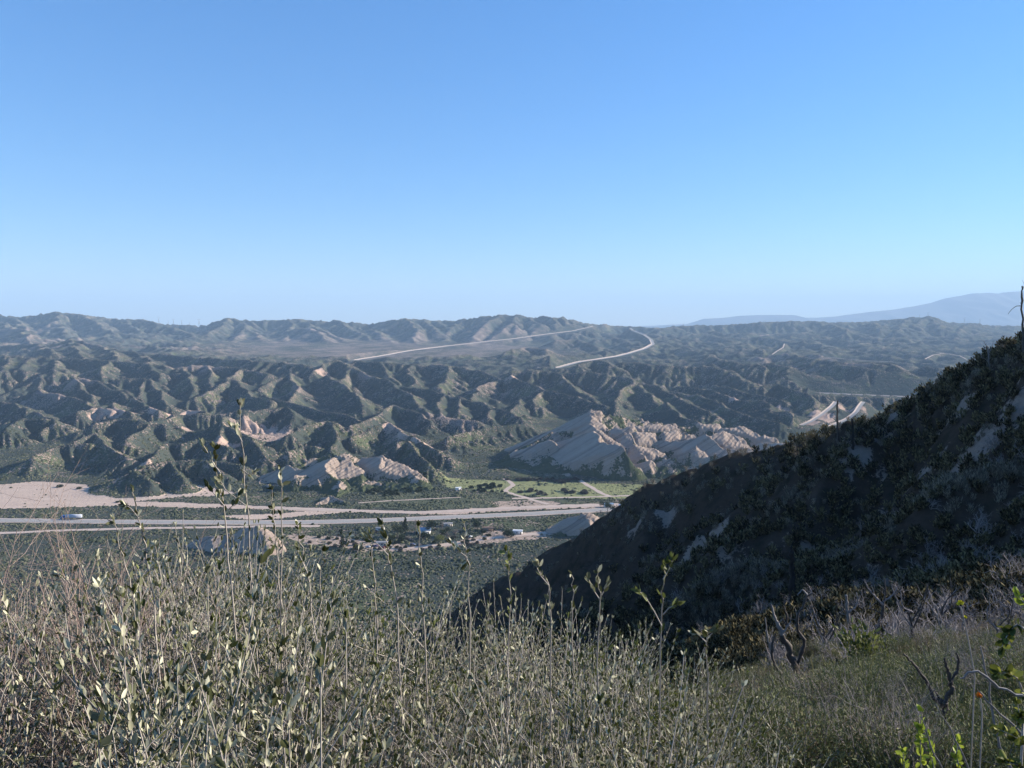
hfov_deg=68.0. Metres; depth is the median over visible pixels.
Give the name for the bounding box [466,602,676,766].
silver shrub
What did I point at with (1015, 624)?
chamise bush
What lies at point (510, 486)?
dirt track
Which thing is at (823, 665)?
chamise bush
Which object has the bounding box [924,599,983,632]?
burnt shrub
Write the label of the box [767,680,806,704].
chamise bush
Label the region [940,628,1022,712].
dead twig bush
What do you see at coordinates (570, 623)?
leafy shoot
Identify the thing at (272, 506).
leafy shoot
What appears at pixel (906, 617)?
burnt shrub
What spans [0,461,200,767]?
twig shrub
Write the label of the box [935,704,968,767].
bare branch
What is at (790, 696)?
dead twig bush
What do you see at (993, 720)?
bare branch
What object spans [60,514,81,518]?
semi truck
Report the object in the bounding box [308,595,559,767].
silver shrub
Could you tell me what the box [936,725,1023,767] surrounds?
chamise bush
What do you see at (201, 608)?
silver shrub
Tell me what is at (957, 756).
leafy sprig
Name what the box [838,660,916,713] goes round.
chamise bush
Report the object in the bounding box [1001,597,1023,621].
burnt shrub
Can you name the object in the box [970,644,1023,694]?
chamise bush
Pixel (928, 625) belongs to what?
burnt shrub
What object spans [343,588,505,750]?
silver shrub
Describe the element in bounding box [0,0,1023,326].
sky
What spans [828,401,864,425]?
cut road
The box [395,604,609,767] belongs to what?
silver shrub
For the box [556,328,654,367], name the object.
freeway
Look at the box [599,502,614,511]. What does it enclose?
tree
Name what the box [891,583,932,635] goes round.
burnt shrub
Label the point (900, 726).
dead twig bush
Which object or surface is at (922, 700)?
dead twig bush
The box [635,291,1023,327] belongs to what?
mountains
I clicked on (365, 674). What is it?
silver shrub
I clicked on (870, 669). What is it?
chamise bush
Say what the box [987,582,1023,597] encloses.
burnt shrub
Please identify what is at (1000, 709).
chamise bush
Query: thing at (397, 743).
silver shrub
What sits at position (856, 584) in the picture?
burnt shrub
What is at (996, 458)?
burnt shrub
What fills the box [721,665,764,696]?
dead twig bush
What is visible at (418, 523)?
leafy shoot
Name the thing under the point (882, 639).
shrub
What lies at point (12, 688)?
silver shrub
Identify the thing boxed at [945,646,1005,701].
chamise bush
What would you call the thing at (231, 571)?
silver shrub
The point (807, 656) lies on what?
dry grass
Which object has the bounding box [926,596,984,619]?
burnt shrub
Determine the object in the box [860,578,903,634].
burnt manzanita
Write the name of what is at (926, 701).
chamise bush
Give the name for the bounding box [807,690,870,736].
chamise bush
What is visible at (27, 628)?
silver shrub
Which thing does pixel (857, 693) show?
dead twig bush
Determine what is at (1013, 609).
burnt shrub
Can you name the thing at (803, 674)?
chamise bush
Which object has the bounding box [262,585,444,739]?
silver shrub
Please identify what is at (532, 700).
silver shrub
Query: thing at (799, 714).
dead twig bush
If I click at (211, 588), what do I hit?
silver shrub
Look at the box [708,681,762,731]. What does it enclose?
chamise bush
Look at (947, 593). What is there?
burnt shrub
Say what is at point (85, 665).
silver shrub
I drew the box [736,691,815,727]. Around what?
chamise bush
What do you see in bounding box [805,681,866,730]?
dead twig bush
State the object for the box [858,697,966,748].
chamise bush
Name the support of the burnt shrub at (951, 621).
on the hillside
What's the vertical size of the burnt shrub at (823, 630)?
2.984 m
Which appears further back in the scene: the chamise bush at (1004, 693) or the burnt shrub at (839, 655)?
the burnt shrub at (839, 655)
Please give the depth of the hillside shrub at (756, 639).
52.44 m
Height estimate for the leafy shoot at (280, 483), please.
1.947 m
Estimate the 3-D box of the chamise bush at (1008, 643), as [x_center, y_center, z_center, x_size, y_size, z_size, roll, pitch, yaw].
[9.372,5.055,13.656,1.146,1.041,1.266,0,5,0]
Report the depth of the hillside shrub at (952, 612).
44.72 m
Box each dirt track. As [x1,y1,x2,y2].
[359,497,459,502]
[503,479,549,504]
[512,495,629,498]
[579,480,610,495]
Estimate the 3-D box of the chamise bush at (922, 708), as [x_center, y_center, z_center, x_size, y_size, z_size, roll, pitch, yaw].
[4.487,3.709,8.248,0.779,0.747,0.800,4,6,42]
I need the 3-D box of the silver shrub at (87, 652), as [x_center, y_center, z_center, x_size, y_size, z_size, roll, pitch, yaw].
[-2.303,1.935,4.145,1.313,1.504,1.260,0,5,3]
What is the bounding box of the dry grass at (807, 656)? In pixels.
[654,610,1023,755]
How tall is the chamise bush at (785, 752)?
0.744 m
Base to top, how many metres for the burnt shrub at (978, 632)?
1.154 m
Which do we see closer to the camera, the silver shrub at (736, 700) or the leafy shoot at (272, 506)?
the leafy shoot at (272, 506)
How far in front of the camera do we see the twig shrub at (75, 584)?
3.33 m
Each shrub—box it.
[0,448,246,767]
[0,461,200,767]
[0,486,318,767]
[0,492,260,767]
[0,519,231,767]
[0,535,304,766]
[0,539,342,767]
[0,545,357,767]
[0,548,290,767]
[0,573,396,764]
[0,576,86,756]
[0,578,64,669]
[0,581,116,700]
[0,584,140,767]
[0,585,233,762]
[0,586,320,767]
[0,590,163,767]
[0,594,59,697]
[0,594,114,765]
[0,594,155,758]
[0,602,51,767]
[0,610,246,767]
[0,636,285,767]
[0,642,341,767]
[1,550,225,722]
[1,578,146,699]
[1,578,147,764]
[10,572,130,693]
[12,560,374,750]
[13,540,278,716]
[13,613,414,766]
[23,531,466,767]
[40,521,324,686]
[52,548,221,674]
[53,508,356,749]
[54,558,342,767]
[55,549,395,767]
[57,564,397,767]
[64,571,394,765]
[73,522,274,699]
[76,545,420,767]
[78,530,261,681]
[106,521,222,672]
[107,543,256,652]
[110,542,439,763]
[134,508,297,696]
[137,557,278,691]
[159,524,340,673]
[166,607,368,740]
[173,593,395,754]
[180,518,366,703]
[180,633,534,767]
[181,604,488,767]
[185,598,513,767]
[207,563,374,676]
[228,604,478,760]
[229,596,488,767]
[241,625,529,767]
[248,636,487,767]
[262,578,389,686]
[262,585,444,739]
[264,585,436,751]
[278,664,529,767]
[284,652,517,767]
[286,567,477,767]
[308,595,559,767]
[311,586,527,766]
[311,603,525,752]
[316,589,490,761]
[317,658,535,765]
[322,602,517,762]
[331,610,522,765]
[336,601,633,767]
[339,591,448,691]
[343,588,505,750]
[353,591,512,752]
[361,584,592,748]
[384,623,660,767]
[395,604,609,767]
[398,619,784,767]
[402,612,702,767]
[409,596,677,767]
[429,648,623,746]
[432,597,573,746]
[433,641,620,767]
[442,598,628,752]
[455,609,593,735]
[462,579,562,747]
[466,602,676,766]
[467,617,642,767]
[473,655,757,767]
[481,645,666,767]
[500,587,676,744]
[516,608,637,764]
[519,632,691,767]
[527,625,765,767]
[531,657,834,767]
[532,631,752,767]
[536,635,683,767]
[537,623,733,767]
[548,746,702,767]
[549,615,716,762]
[553,635,698,758]
[586,641,722,726]
[587,619,729,766]
[592,638,879,767]
[602,624,783,766]
[606,658,734,755]
[610,654,742,767]
[652,662,819,767]
[654,641,817,767]
[666,701,806,767]
[709,659,722,670]
[722,651,736,663]
[722,661,740,670]
[724,653,739,664]
[734,654,746,667]
[736,659,756,672]
[744,649,762,666]
[747,600,765,619]
[747,649,758,661]
[750,643,764,657]
[751,602,766,612]
[752,633,766,642]
[754,593,779,607]
[757,641,774,650]
[759,646,787,672]
[759,650,769,661]
[761,630,792,664]
[763,645,786,667]
[775,647,818,674]
[784,615,813,635]
[785,654,820,673]
[789,634,808,649]
[791,609,816,625]
[797,651,828,668]
[803,597,844,655]
[805,583,832,600]
[805,628,822,643]
[815,633,850,664]
[826,616,873,651]
[827,580,862,590]
[827,649,850,660]
[835,588,870,614]
[835,613,875,638]
[844,606,877,624]
[848,608,904,640]
[854,569,878,586]
[866,563,882,576]
[875,632,897,652]
[876,573,907,586]
[881,611,900,632]
[884,602,915,635]
[884,605,934,629]
[884,626,910,639]
[887,623,923,641]
[889,580,927,606]
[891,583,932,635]
[893,615,933,638]
[895,617,934,634]
[898,608,920,628]
[910,600,929,612]
[910,613,928,627]
[912,592,962,613]
[914,558,938,570]
[915,605,950,627]
[916,580,960,628]
[920,622,956,638]
[922,624,941,642]
[924,537,941,556]
[924,557,945,571]
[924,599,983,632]
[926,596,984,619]
[929,499,942,510]
[931,592,956,610]
[935,586,971,611]
[935,610,961,629]
[936,552,960,563]
[936,615,960,634]
[938,584,974,602]
[946,603,956,614]
[950,627,973,640]
[965,585,986,601]
[965,598,987,606]
[970,623,990,640]
[973,545,993,561]
[975,558,1019,577]
[975,577,993,586]
[977,607,1006,626]
[980,582,1023,618]
[980,584,1005,598]
[981,599,1010,615]
[982,434,1000,450]
[983,545,1018,566]
[985,453,1004,462]
[986,585,1019,639]
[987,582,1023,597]
[990,551,1023,582]
[991,432,1000,446]
[992,578,1015,592]
[992,597,1018,622]
[998,598,1023,619]
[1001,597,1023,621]
[1009,577,1023,591]
[1010,574,1023,586]
[1014,444,1023,457]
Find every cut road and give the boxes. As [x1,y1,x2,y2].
[799,401,836,425]
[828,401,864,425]
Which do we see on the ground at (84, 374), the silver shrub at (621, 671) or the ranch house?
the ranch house
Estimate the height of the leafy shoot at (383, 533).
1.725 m
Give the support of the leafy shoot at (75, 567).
on the hillside
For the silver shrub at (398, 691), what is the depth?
2.48 m
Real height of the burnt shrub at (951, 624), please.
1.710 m
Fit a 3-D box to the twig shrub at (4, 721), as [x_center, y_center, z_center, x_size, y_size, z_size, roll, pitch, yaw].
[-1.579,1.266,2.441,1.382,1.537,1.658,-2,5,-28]
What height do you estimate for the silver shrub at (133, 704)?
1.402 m
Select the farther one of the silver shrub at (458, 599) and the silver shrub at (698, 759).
the silver shrub at (458, 599)
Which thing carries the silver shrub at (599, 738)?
on the hillside
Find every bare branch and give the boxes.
[921,717,942,767]
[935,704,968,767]
[960,670,999,688]
[979,691,1020,734]
[980,646,1011,767]
[983,676,1023,696]
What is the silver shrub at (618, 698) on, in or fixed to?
on the hillside
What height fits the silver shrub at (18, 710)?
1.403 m
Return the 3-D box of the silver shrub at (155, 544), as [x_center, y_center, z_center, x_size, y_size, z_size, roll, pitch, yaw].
[-1.513,1.525,3.580,1.242,1.803,1.109,1,5,11]
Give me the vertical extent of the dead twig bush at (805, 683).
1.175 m
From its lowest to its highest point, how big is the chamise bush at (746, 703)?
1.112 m
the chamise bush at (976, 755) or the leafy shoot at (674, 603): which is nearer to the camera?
the leafy shoot at (674, 603)
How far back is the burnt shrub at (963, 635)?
26.05 m
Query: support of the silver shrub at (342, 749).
on the hillside
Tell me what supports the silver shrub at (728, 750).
on the hillside
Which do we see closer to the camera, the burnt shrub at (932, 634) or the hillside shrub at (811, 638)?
the burnt shrub at (932, 634)
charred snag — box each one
[787,546,795,600]
[834,400,845,442]
[842,419,860,449]
[1008,282,1023,360]
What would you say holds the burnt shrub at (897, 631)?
on the hillside
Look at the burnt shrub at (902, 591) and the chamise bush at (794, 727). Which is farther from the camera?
the burnt shrub at (902, 591)
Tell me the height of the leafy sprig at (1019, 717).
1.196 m
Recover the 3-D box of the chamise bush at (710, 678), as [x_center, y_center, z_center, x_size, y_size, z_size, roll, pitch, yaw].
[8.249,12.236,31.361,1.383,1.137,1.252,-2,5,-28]
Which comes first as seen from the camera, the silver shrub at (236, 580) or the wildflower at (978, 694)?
the wildflower at (978, 694)
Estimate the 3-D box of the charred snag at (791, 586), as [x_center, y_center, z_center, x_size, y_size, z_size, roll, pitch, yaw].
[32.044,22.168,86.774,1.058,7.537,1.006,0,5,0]
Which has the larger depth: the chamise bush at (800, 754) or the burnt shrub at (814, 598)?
the burnt shrub at (814, 598)
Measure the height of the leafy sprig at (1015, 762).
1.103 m
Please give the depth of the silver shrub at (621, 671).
6.39 m
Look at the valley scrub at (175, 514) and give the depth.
686.48 m
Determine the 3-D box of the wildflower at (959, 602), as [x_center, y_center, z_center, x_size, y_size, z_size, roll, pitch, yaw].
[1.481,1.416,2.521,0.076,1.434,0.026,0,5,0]
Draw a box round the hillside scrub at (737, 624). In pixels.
[411,330,1023,739]
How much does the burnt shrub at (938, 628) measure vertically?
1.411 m
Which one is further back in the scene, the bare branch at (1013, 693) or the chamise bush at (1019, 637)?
the chamise bush at (1019, 637)
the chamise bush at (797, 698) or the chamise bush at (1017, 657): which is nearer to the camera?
the chamise bush at (797, 698)
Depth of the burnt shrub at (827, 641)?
29.31 m
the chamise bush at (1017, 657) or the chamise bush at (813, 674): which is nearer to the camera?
the chamise bush at (1017, 657)
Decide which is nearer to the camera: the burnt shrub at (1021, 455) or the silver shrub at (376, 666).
the silver shrub at (376, 666)
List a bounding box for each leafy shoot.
[0,571,23,764]
[53,544,82,728]
[106,513,146,707]
[118,484,164,734]
[199,437,243,751]
[214,398,262,767]
[266,484,286,693]
[277,465,290,711]
[294,519,319,693]
[317,545,328,733]
[358,517,405,767]
[368,527,380,757]
[415,520,430,767]
[445,519,471,756]
[498,545,513,753]
[532,559,554,767]
[566,570,577,758]
[584,564,611,765]
[630,552,684,767]
[688,623,724,767]
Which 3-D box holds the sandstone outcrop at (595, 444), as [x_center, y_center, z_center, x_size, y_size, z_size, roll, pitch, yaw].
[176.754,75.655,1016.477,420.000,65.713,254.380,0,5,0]
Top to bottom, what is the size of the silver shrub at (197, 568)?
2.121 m
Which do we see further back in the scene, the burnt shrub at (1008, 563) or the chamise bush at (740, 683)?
the burnt shrub at (1008, 563)
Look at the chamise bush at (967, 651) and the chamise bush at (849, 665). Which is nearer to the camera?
the chamise bush at (967, 651)
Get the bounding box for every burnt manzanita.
[765,589,817,678]
[845,591,862,623]
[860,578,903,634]
[903,652,959,725]
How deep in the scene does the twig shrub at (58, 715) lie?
2.87 m
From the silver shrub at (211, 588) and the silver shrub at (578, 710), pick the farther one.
the silver shrub at (211, 588)
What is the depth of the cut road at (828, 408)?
1499.61 m
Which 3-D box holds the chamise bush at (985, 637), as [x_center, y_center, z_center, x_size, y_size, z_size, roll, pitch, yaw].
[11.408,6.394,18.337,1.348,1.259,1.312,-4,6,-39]
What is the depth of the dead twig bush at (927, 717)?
5.88 m
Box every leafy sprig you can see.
[895,746,909,767]
[913,704,929,767]
[919,729,935,767]
[950,733,965,767]
[989,663,1023,699]
[989,722,1023,746]
[995,618,1023,658]
[995,749,1023,767]
[1008,697,1023,764]
[1012,586,1023,609]
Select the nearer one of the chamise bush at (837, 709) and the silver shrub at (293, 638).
the silver shrub at (293, 638)
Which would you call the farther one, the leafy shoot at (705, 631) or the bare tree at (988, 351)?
the bare tree at (988, 351)
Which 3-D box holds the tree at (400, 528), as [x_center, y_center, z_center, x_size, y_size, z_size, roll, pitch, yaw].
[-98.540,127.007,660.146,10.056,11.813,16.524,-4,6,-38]
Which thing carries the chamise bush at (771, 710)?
on the hillside
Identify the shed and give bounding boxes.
[513,529,522,534]
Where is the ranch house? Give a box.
[417,527,430,533]
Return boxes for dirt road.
[0,525,319,533]
[255,503,618,513]
[384,532,545,549]
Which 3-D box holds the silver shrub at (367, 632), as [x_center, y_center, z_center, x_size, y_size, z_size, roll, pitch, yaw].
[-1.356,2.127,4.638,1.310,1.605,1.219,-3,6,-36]
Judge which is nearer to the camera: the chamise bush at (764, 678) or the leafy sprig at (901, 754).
the leafy sprig at (901, 754)
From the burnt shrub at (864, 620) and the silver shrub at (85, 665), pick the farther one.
the burnt shrub at (864, 620)
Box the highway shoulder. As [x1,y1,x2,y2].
[0,507,615,524]
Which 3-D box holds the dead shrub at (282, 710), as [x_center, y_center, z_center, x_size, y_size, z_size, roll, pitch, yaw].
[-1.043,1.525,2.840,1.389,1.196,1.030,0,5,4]
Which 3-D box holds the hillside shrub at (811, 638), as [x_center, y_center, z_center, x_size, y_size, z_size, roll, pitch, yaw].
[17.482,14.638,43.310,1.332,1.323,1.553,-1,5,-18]
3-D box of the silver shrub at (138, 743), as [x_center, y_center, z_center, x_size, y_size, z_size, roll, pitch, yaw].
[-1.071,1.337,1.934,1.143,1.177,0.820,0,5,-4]
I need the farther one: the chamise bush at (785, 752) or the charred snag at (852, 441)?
the charred snag at (852, 441)
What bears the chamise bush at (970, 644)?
on the hillside
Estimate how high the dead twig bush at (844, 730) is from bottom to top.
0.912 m
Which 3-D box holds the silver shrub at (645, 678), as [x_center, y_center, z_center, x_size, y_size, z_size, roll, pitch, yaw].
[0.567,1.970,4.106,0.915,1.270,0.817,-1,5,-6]
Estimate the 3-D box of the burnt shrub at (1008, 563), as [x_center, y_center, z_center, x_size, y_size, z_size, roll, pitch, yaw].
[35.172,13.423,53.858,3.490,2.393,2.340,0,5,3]
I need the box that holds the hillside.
[360,344,1023,722]
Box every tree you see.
[339,526,344,548]
[354,544,363,550]
[387,534,395,540]
[391,524,405,535]
[397,534,404,542]
[402,517,408,530]
[417,531,430,538]
[426,519,436,532]
[433,534,443,543]
[472,519,481,529]
[502,528,514,536]
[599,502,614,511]
[980,342,992,369]
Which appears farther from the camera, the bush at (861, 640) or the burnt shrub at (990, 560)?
the burnt shrub at (990, 560)
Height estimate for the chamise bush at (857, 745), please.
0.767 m
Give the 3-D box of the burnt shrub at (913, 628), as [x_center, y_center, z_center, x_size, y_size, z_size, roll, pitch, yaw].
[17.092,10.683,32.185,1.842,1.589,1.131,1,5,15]
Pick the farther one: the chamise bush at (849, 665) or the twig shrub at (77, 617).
the chamise bush at (849, 665)
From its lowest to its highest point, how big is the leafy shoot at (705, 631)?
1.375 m
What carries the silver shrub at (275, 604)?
on the hillside
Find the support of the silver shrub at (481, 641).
on the hillside
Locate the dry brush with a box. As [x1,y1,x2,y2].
[448,342,1023,679]
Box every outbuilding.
[376,541,387,545]
[444,522,452,526]
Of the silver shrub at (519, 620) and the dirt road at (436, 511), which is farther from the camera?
the dirt road at (436, 511)
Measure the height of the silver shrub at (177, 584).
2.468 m
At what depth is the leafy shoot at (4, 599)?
2.42 m
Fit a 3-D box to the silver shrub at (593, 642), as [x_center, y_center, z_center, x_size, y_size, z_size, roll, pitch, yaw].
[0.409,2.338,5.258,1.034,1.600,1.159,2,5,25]
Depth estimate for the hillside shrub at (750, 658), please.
44.04 m
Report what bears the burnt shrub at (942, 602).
on the hillside
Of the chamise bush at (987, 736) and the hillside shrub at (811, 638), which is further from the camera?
the hillside shrub at (811, 638)
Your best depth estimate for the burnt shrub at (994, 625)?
22.90 m
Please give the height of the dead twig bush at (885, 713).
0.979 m
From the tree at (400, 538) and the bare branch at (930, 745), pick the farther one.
the tree at (400, 538)
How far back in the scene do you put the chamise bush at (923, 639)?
25.43 m
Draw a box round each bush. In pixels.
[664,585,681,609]
[688,672,774,731]
[692,698,744,741]
[699,671,720,687]
[703,685,728,700]
[704,681,849,767]
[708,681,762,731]
[712,717,743,756]
[715,666,742,683]
[715,677,779,715]
[717,675,737,696]
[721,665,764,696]
[721,726,836,767]
[726,678,830,751]
[726,687,804,748]
[727,664,786,702]
[727,678,765,694]
[727,713,853,767]
[730,678,856,747]
[735,676,799,716]
[736,668,759,686]
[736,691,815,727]
[737,661,771,682]
[738,696,883,767]
[740,669,837,720]
[744,702,882,767]
[750,666,786,690]
[753,663,781,686]
[756,684,848,727]
[758,662,851,706]
[759,660,815,697]
[760,677,809,704]
[767,665,799,686]
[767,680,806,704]
[770,719,852,767]
[771,663,839,711]
[771,692,846,739]
[772,695,880,734]
[776,665,880,716]
[779,668,850,700]
[783,673,854,700]
[784,639,806,661]
[791,690,887,747]
[792,668,822,681]
[792,693,869,735]
[793,635,818,658]
[799,665,835,686]
[801,658,1000,767]
[803,651,827,670]
[803,657,913,721]
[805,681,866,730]
[807,637,832,654]
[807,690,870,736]
[808,655,832,672]
[808,704,896,760]
[813,660,852,687]
[814,637,846,662]
[814,692,959,767]
[821,663,855,677]
[821,719,885,767]
[823,698,954,767]
[825,662,896,728]
[826,645,895,685]
[830,651,921,726]
[831,616,891,662]
[831,671,933,736]
[831,697,981,767]
[837,656,868,672]
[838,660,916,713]
[838,698,973,767]
[841,711,999,767]
[844,648,890,668]
[849,648,879,662]
[849,655,902,684]
[851,667,980,763]
[857,708,966,766]
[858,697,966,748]
[861,649,908,682]
[863,681,992,748]
[866,643,904,669]
[875,678,992,734]
[876,705,974,752]
[879,659,934,709]
[881,623,916,654]
[882,643,938,695]
[883,720,1010,766]
[884,660,1002,726]
[886,644,980,694]
[887,644,922,661]
[888,657,916,695]
[890,637,984,716]
[891,690,950,732]
[897,716,1008,767]
[898,642,986,688]
[902,677,972,715]
[903,630,956,685]
[903,631,942,656]
[908,666,986,719]
[911,673,1012,743]
[916,622,1021,700]
[917,629,953,653]
[921,619,950,644]
[923,710,1023,767]
[925,695,1020,745]
[926,631,1005,672]
[928,635,978,659]
[934,682,1023,766]
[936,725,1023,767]
[937,632,991,657]
[938,628,977,645]
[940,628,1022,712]
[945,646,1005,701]
[945,712,1012,752]
[946,689,1021,747]
[946,714,1023,767]
[954,625,1017,658]
[958,689,1013,731]
[960,644,1023,704]
[962,640,1021,668]
[965,507,995,538]
[966,667,1023,728]
[966,695,1013,736]
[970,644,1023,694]
[970,688,1023,734]
[973,668,1023,721]
[980,635,1023,669]
[982,630,1000,646]
[983,620,1011,631]
[985,633,1023,655]
[991,685,1023,710]
[1000,616,1022,638]
[1014,621,1023,646]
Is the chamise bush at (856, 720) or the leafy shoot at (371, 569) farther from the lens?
the chamise bush at (856, 720)
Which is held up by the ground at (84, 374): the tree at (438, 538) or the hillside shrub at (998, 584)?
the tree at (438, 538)
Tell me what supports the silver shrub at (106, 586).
on the hillside
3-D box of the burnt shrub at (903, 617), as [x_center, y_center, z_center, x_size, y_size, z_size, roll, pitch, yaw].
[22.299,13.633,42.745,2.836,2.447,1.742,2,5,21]
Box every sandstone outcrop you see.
[185,526,285,556]
[257,454,432,497]
[313,496,347,505]
[492,409,784,480]
[545,513,598,536]
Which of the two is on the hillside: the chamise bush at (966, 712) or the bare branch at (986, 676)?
the chamise bush at (966, 712)
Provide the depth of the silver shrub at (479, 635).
5.31 m
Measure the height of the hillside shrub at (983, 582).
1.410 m
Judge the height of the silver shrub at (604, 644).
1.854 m
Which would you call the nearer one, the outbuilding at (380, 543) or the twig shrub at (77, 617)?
the twig shrub at (77, 617)
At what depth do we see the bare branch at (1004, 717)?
2.08 m
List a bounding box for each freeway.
[354,326,593,359]
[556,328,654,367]
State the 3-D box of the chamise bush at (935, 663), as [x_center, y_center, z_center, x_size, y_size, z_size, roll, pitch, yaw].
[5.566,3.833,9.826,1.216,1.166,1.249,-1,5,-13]
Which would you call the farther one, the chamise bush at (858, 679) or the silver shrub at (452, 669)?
the chamise bush at (858, 679)
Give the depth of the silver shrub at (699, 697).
4.75 m
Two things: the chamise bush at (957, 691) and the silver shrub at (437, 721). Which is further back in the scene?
the chamise bush at (957, 691)
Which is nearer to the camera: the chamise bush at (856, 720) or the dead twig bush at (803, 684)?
the chamise bush at (856, 720)
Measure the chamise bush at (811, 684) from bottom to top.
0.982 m
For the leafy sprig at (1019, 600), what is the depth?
1.44 m
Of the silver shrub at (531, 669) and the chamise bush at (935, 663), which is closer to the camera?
the silver shrub at (531, 669)
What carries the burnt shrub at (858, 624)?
on the hillside
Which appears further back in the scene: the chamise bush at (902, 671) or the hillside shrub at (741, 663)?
the hillside shrub at (741, 663)
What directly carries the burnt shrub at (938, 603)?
on the hillside
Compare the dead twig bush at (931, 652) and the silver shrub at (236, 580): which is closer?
the silver shrub at (236, 580)
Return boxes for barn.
[482,526,492,530]
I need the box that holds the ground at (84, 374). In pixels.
[0,312,1021,722]
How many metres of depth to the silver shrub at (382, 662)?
3.24 m
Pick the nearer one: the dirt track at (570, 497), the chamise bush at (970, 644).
the chamise bush at (970, 644)
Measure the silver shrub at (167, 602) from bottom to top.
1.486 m
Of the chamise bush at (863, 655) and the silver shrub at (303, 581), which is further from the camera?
the chamise bush at (863, 655)
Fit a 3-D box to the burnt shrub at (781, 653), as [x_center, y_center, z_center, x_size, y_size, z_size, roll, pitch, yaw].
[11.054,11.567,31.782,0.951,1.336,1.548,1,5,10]
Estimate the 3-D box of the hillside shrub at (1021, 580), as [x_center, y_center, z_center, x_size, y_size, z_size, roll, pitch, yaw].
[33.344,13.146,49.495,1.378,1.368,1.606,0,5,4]
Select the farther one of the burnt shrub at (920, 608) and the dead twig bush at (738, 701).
the burnt shrub at (920, 608)
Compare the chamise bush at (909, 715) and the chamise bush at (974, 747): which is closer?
the chamise bush at (974, 747)
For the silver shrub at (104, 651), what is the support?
on the hillside
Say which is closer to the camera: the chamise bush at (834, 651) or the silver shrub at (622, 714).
the silver shrub at (622, 714)
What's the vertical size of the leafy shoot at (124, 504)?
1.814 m
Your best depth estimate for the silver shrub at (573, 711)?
3.00 m
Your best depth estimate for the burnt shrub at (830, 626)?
36.75 m
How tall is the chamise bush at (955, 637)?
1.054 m
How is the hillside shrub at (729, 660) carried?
on the hillside
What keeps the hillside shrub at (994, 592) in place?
on the hillside
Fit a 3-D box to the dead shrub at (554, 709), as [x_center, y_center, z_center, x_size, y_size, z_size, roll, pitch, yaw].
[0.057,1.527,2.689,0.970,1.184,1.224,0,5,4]
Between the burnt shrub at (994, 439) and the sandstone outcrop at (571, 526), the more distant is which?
the sandstone outcrop at (571, 526)
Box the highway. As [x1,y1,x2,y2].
[0,508,611,523]
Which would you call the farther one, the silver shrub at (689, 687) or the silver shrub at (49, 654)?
the silver shrub at (689, 687)
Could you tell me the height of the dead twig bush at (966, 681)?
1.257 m
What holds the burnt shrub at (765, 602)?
on the hillside
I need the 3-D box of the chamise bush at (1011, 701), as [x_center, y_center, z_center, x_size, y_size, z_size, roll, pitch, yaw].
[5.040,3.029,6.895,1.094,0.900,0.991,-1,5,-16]
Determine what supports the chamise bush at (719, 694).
on the hillside
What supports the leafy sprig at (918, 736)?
on the hillside
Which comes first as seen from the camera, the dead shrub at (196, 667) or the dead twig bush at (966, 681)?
the dead shrub at (196, 667)
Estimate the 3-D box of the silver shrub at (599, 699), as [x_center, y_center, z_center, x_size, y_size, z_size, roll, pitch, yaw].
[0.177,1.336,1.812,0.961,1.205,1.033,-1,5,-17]
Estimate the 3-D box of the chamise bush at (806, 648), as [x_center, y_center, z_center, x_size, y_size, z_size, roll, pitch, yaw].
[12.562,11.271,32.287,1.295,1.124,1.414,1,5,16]
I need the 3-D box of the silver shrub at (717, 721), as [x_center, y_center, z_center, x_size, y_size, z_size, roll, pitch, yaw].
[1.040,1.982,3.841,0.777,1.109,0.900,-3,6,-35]
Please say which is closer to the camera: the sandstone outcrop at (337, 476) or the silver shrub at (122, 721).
the silver shrub at (122, 721)
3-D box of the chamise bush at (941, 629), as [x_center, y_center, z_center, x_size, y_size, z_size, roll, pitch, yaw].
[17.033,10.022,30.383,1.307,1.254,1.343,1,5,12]
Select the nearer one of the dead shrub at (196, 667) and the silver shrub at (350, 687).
the dead shrub at (196, 667)
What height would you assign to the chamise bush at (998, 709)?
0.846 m
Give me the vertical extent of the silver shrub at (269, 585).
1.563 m
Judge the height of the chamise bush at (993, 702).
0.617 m
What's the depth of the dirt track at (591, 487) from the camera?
851.60 m
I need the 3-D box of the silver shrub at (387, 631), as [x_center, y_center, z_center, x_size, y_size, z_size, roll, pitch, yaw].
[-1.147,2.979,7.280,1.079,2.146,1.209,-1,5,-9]
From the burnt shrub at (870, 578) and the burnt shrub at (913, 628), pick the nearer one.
the burnt shrub at (913, 628)
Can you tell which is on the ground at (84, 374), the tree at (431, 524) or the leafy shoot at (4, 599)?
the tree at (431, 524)
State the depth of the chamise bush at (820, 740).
5.99 m
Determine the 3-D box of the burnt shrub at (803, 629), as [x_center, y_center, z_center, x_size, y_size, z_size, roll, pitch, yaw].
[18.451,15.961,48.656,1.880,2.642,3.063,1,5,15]
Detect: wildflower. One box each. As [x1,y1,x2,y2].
[956,600,975,767]
[976,692,982,767]
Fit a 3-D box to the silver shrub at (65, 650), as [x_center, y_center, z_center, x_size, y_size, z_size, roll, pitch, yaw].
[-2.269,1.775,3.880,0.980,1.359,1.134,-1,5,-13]
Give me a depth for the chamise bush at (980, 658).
14.46 m
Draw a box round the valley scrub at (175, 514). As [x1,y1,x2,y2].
[0,418,805,633]
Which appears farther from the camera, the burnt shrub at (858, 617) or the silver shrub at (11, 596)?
the burnt shrub at (858, 617)
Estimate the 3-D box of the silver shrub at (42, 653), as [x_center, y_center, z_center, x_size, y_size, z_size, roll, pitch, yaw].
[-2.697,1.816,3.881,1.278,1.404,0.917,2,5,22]

